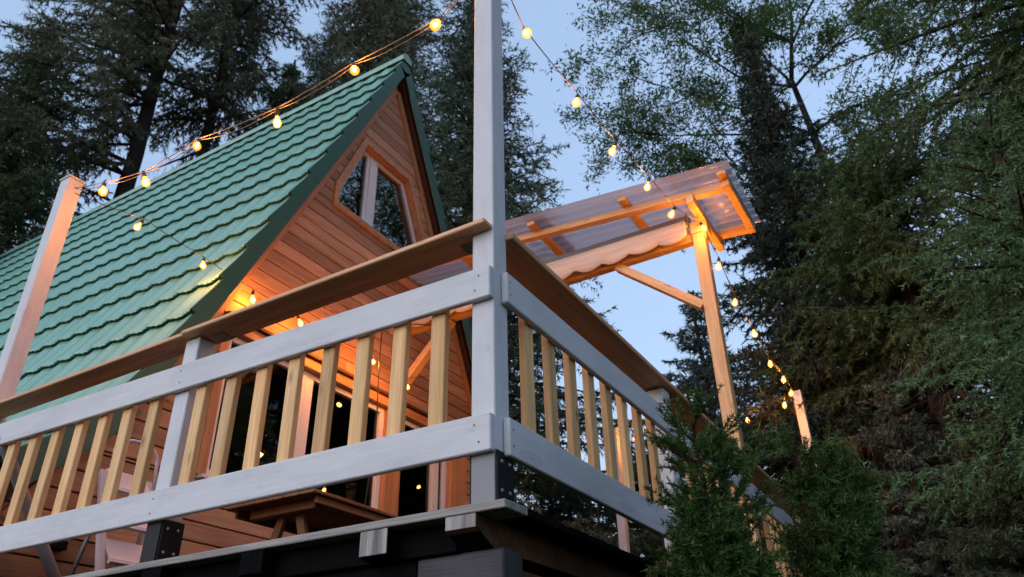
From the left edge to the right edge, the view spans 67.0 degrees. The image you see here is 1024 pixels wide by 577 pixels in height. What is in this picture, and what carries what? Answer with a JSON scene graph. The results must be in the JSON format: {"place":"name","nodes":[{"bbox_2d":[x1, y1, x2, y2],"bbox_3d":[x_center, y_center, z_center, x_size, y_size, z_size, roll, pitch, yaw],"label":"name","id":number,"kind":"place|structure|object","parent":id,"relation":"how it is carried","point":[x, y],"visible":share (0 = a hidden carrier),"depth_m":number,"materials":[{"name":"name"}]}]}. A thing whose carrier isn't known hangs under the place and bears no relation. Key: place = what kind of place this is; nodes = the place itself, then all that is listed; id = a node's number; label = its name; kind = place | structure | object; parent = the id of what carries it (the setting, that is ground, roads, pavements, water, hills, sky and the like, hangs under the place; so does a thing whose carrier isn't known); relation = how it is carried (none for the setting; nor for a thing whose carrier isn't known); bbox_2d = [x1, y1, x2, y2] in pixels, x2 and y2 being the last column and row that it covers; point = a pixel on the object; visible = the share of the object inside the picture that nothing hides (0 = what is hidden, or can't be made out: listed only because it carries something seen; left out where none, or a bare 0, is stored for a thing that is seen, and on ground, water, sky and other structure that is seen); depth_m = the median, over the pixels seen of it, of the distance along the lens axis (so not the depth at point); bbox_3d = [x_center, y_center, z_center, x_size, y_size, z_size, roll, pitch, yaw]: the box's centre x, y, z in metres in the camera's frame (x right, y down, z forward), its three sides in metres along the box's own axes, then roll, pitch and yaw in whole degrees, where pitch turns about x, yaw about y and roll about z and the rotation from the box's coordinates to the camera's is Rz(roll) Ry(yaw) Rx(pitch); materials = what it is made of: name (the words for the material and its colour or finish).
{"place":"outdoors","nodes":[
{"label":"outdoors","id":0,"kind":"place"},
{"bbox_2d":[0,0,1023,556],"label":"sky","id":1,"kind":"structure","parent":0,"point":[642,313],"materials":[{"name":"blue"}]},
{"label":"ground","id":2,"kind":"structure","parent":0,"visible":0},
{"bbox_2d":[0,12,114,253],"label":"spruce tree","id":3,"kind":"object","parent":2,"relation":"on","point":[20,187],"visible":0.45,"depth_m":16.64,"materials":[{"name":"green plant"}]},
{"bbox_2d":[0,0,274,254],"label":"spruce tree","id":4,"kind":"object","parent":2,"relation":"on","point":[113,104],"visible":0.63,"depth_m":18.41,"materials":[{"name":"green plant"}]},
{"bbox_2d":[75,0,323,183],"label":"spruce tree","id":5,"kind":"object","parent":2,"relation":"on","point":[227,16],"visible":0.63,"depth_m":20.74,"materials":[{"name":"green plant"}]},
{"bbox_2d":[0,53,471,576],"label":"cabin","id":6,"kind":"object","parent":2,"relation":"on","point":[338,179],"visible":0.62,"depth_m":7.37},
{"bbox_2d":[206,337,384,508],"bbox_3d":[-1.712,1.229,6.358,0.082,1.110,1.910,-17,-34,25],"label":"porch window","id":7,"kind":"structure","parent":6,"relation":"in","point":[355,490],"depth_m":6.53,"materials":[{"name":"glass"}]},
{"bbox_2d":[332,138,425,250],"bbox_3d":[-1.392,-0.939,8.283,0.145,1.090,1.520,-17,-34,25],"label":"window","id":8,"kind":"structure","parent":6,"relation":"in","point":[372,190],"depth_m":8.30,"materials":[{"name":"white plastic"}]},
{"bbox_2d":[398,420,446,516],"bbox_3d":[-0.900,2.304,7.313,0.082,2.040,0.820,-17,-34,25],"label":"glass door","id":9,"kind":"structure","parent":6,"relation":"in","point":[422,489],"depth_m":7.58,"materials":[{"name":"glass"}]},
{"bbox_2d":[247,60,312,127],"bbox_3d":[-6.147,1.360,17.564,5.505,18.501,5.411,-1,-30,0],"label":"spruce tree","id":10,"kind":"object","parent":2,"relation":"on","point":[292,71],"visible":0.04,"depth_m":21.28,"materials":[{"name":"green plant"}]},
{"bbox_2d":[263,18,350,110],"bbox_3d":[-6.463,0.819,23.079,7.226,25.009,7.174,19,-36,-31],"label":"spruce tree","id":11,"kind":"object","parent":2,"relation":"on","point":[315,59],"visible":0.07,"depth_m":27.22,"materials":[{"name":"green plant"}]},
{"bbox_2d":[64,498,675,576],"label":"terrace deck","id":12,"kind":"structure","parent":2,"relation":"on","point":[503,537],"depth_m":2.61,"materials":[{"name":"grey wood"}]},
{"bbox_2d":[68,439,158,575],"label":"chair","id":13,"kind":"object","parent":12,"relation":"on","point":[120,553],"visible":0.34,"depth_m":4.17,"materials":[{"name":"paint"}]},
{"bbox_2d":[0,0,513,562],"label":"front railing","id":14,"kind":"object","parent":12,"relation":"on","point":[178,494],"visible":0.94,"depth_m":3.17,"materials":[{"name":"white paint"}]},
{"bbox_2d":[75,193,429,388],"bbox_3d":[-1.833,0.187,6.235,0.081,0.456,3.468,-22,-36,31],"label":"string light","id":15,"kind":"object","parent":14,"relation":"attached to","point":[141,222],"visible":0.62,"depth_m":5.74,"materials":[{"name":"plastic"}]},
{"bbox_2d":[74,0,457,193],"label":"string light","id":16,"kind":"object","parent":14,"relation":"attached to","point":[439,19],"visible":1,"depth_m":4.19,"materials":[{"name":"rubber"}]},
{"bbox_2d":[226,489,399,539],"bbox_3d":[-1.077,1.866,5.062,0.727,0.663,1.510,-17,-34,25],"label":"picnic table","id":17,"kind":"object","parent":12,"relation":"on","point":[307,511],"visible":0.48,"depth_m":4.78,"materials":[{"name":"brown wood"}]},
{"bbox_2d":[382,160,762,552],"bbox_3d":[0.486,0.981,6.600,3.563,3.667,1.020,-17,-34,25],"label":"pergola","id":18,"kind":"object","parent":12,"relation":"on","point":[714,200],"visible":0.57,"depth_m":6.80,"materials":[{"name":"brown wood"}]},
{"bbox_2d":[364,323,429,504],"bbox_3d":[-1.068,1.522,6.794,0.212,2.974,0.737,-17,-34,25],"label":"cable","id":19,"kind":"object","parent":18,"relation":"hanging from","point":[377,397],"visible":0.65,"depth_m":6.75,"materials":[{"name":"rubber"}]},
{"bbox_2d":[411,215,690,326],"bbox_3d":[0.245,-0.096,7.273,2.982,0.320,0.118,-17,-34,25],"label":"awning","id":20,"kind":"object","parent":18,"relation":"attached to","point":[594,256],"visible":0.49,"depth_m":6.90,"materials":[{"name":"fabric"}]},
{"bbox_2d":[511,0,704,229],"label":"string light","id":21,"kind":"object","parent":18,"relation":"hanging from","point":[577,95],"visible":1,"depth_m":4.79,"materials":[{"name":"rubber"}]},
{"bbox_2d":[708,236,796,394],"bbox_3d":[2.424,0.431,7.589,0.084,0.656,3.012,-17,-34,25],"label":"string light","id":22,"kind":"object","parent":18,"relation":"hanging from","point":[752,327],"visible":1,"depth_m":7.35,"materials":[{"name":"plastic"}]},
{"bbox_2d":[614,428,629,552],"bbox_3d":[1.301,2.924,8.998,0.109,2.685,0.109,-17,-34,25],"label":"terrace post","id":23,"kind":"object","parent":12,"relation":"on","point":[623,534],"visible":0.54,"depth_m":9.07,"materials":[{"name":"white paint"}]},
{"bbox_2d":[501,233,814,576],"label":"side railing","id":24,"kind":"object","parent":12,"relation":"on","point":[545,301],"visible":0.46,"depth_m":3.30,"materials":[{"name":"white paint"}]},
{"bbox_2d":[629,397,791,433],"bbox_3d":[2.282,1.608,9.059,2.190,0.288,0.502,-27,-39,36],"label":"string light","id":25,"kind":"object","parent":24,"relation":"hanging from","point":[754,410],"visible":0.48,"depth_m":8.54,"materials":[{"name":"plastic"}]},
{"bbox_2d":[282,0,510,407],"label":"spruce tree","id":26,"kind":"object","parent":2,"relation":"on","point":[385,22],"visible":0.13,"depth_m":20.82,"materials":[{"name":"green plant"}]},
{"bbox_2d":[411,0,682,565],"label":"spruce tree","id":27,"kind":"object","parent":2,"relation":"on","point":[456,170],"visible":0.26,"depth_m":14.39,"materials":[{"name":"green plant"}]},
{"bbox_2d":[524,457,618,545],"bbox_3d":[0.896,5.567,12.183,4.030,5.979,4.117,-17,-34,25],"label":"spruce tree","id":28,"kind":"object","parent":2,"relation":"on","point":[562,518],"visible":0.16,"depth_m":12.84,"materials":[{"name":"green plant"}]},
{"bbox_2d":[596,434,685,562],"bbox_3d":[2.792,6.158,14.049,5.032,7.353,4.930,-17,-34,25],"label":"spruce tree","id":29,"kind":"object","parent":2,"relation":"on","point":[633,525],"visible":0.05,"depth_m":15.10,"materials":[{"name":"green plant"}]},
{"bbox_2d":[636,473,765,566],"bbox_3d":[3.136,5.287,11.299,3.976,5.780,3.488,23,-38,-35],"label":"spruce tree","id":30,"kind":"object","parent":2,"relation":"on","point":[660,541],"depth_m":11.86,"materials":[{"name":"green plant"}]},
{"bbox_2d":[630,284,775,564],"bbox_3d":[3.575,3.868,12.845,5.017,9.086,4.600,4,-31,-10],"label":"spruce tree","id":31,"kind":"object","parent":2,"relation":"on","point":[699,342],"visible":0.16,"depth_m":14.15,"materials":[{"name":"green plant"}]},
{"bbox_2d":[640,382,798,576],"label":"yew bush","id":32,"kind":"object","parent":2,"relation":"on","point":[712,539],"visible":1,"depth_m":2.72,"materials":[{"name":"green plant"}]},
{"bbox_2d":[540,0,982,428],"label":"locust tree","id":33,"kind":"object","parent":2,"relation":"on","point":[766,12],"visible":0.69,"depth_m":15.90,"materials":[{"name":"green plant"}]},
{"bbox_2d":[742,330,884,544],"bbox_3d":[7.074,5.369,17.040,6.655,10.548,6.396,-26,-38,35],"label":"spruce tree","id":34,"kind":"object","parent":2,"relation":"on","point":[772,405],"visible":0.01,"depth_m":18.79,"materials":[{"name":"green plant"}]},
{"bbox_2d":[747,410,915,576],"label":"yew bush","id":35,"kind":"object","parent":2,"relation":"on","point":[833,537],"visible":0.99,"depth_m":3.02,"materials":[{"name":"green plant"}]},
{"bbox_2d":[675,27,1023,576],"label":"spruce tree","id":36,"kind":"object","parent":2,"relation":"on","point":[777,201],"visible":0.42,"depth_m":11.13,"materials":[{"name":"green plant"}]},
{"bbox_2d":[750,110,1023,576],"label":"spruce tree","id":37,"kind":"object","parent":2,"relation":"on","point":[908,317],"visible":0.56,"depth_m":9.64,"materials":[{"name":"green plant"}]},
{"bbox_2d":[803,0,1023,381],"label":"spruce tree","id":38,"kind":"object","parent":2,"relation":"on","point":[1013,71],"visible":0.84,"depth_m":8.47,"materials":[{"name":"green plant"}]},
{"bbox_2d":[847,369,1017,576],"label":"spruce tree","id":39,"kind":"object","parent":2,"relation":"on","point":[899,428],"visible":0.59,"depth_m":7.91,"materials":[{"name":"green plant"}]},
{"bbox_2d":[847,225,1021,508],"bbox_3d":[8.723,2.917,15.822,6.240,13.515,6.426,20,-36,-31],"label":"spruce tree","id":40,"kind":"object","parent":2,"relation":"on","point":[950,369],"depth_m":16.02,"materials":[{"name":"green plant"}]},
{"bbox_2d":[865,93,1023,532],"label":"spruce tree","id":41,"kind":"object","parent":2,"relation":"on","point":[1007,261],"visible":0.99,"depth_m":6.08,"materials":[{"name":"green plant"}]},
{"bbox_2d":[916,401,1023,576],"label":"spruce tree","id":42,"kind":"object","parent":2,"relation":"on","point":[980,556],"visible":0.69,"depth_m":6.28,"materials":[{"name":"green plant"}]},
{"bbox_2d":[931,10,1023,441],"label":"spruce tree","id":43,"kind":"object","parent":2,"relation":"on","point":[997,186],"visible":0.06,"depth_m":9.68,"materials":[{"name":"green plant"}]},
{"bbox_2d":[934,0,1023,224],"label":"spruce tree","id":44,"kind":"object","parent":2,"relation":"on","point":[1011,11],"visible":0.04,"depth_m":15.19,"materials":[{"name":"green plant"}]},
{"bbox_2d":[938,177,1023,483],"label":"spruce tree","id":45,"kind":"object","parent":2,"relation":"on","point":[987,391],"visible":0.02,"depth_m":13.13,"materials":[{"name":"green plant"}]}
]}

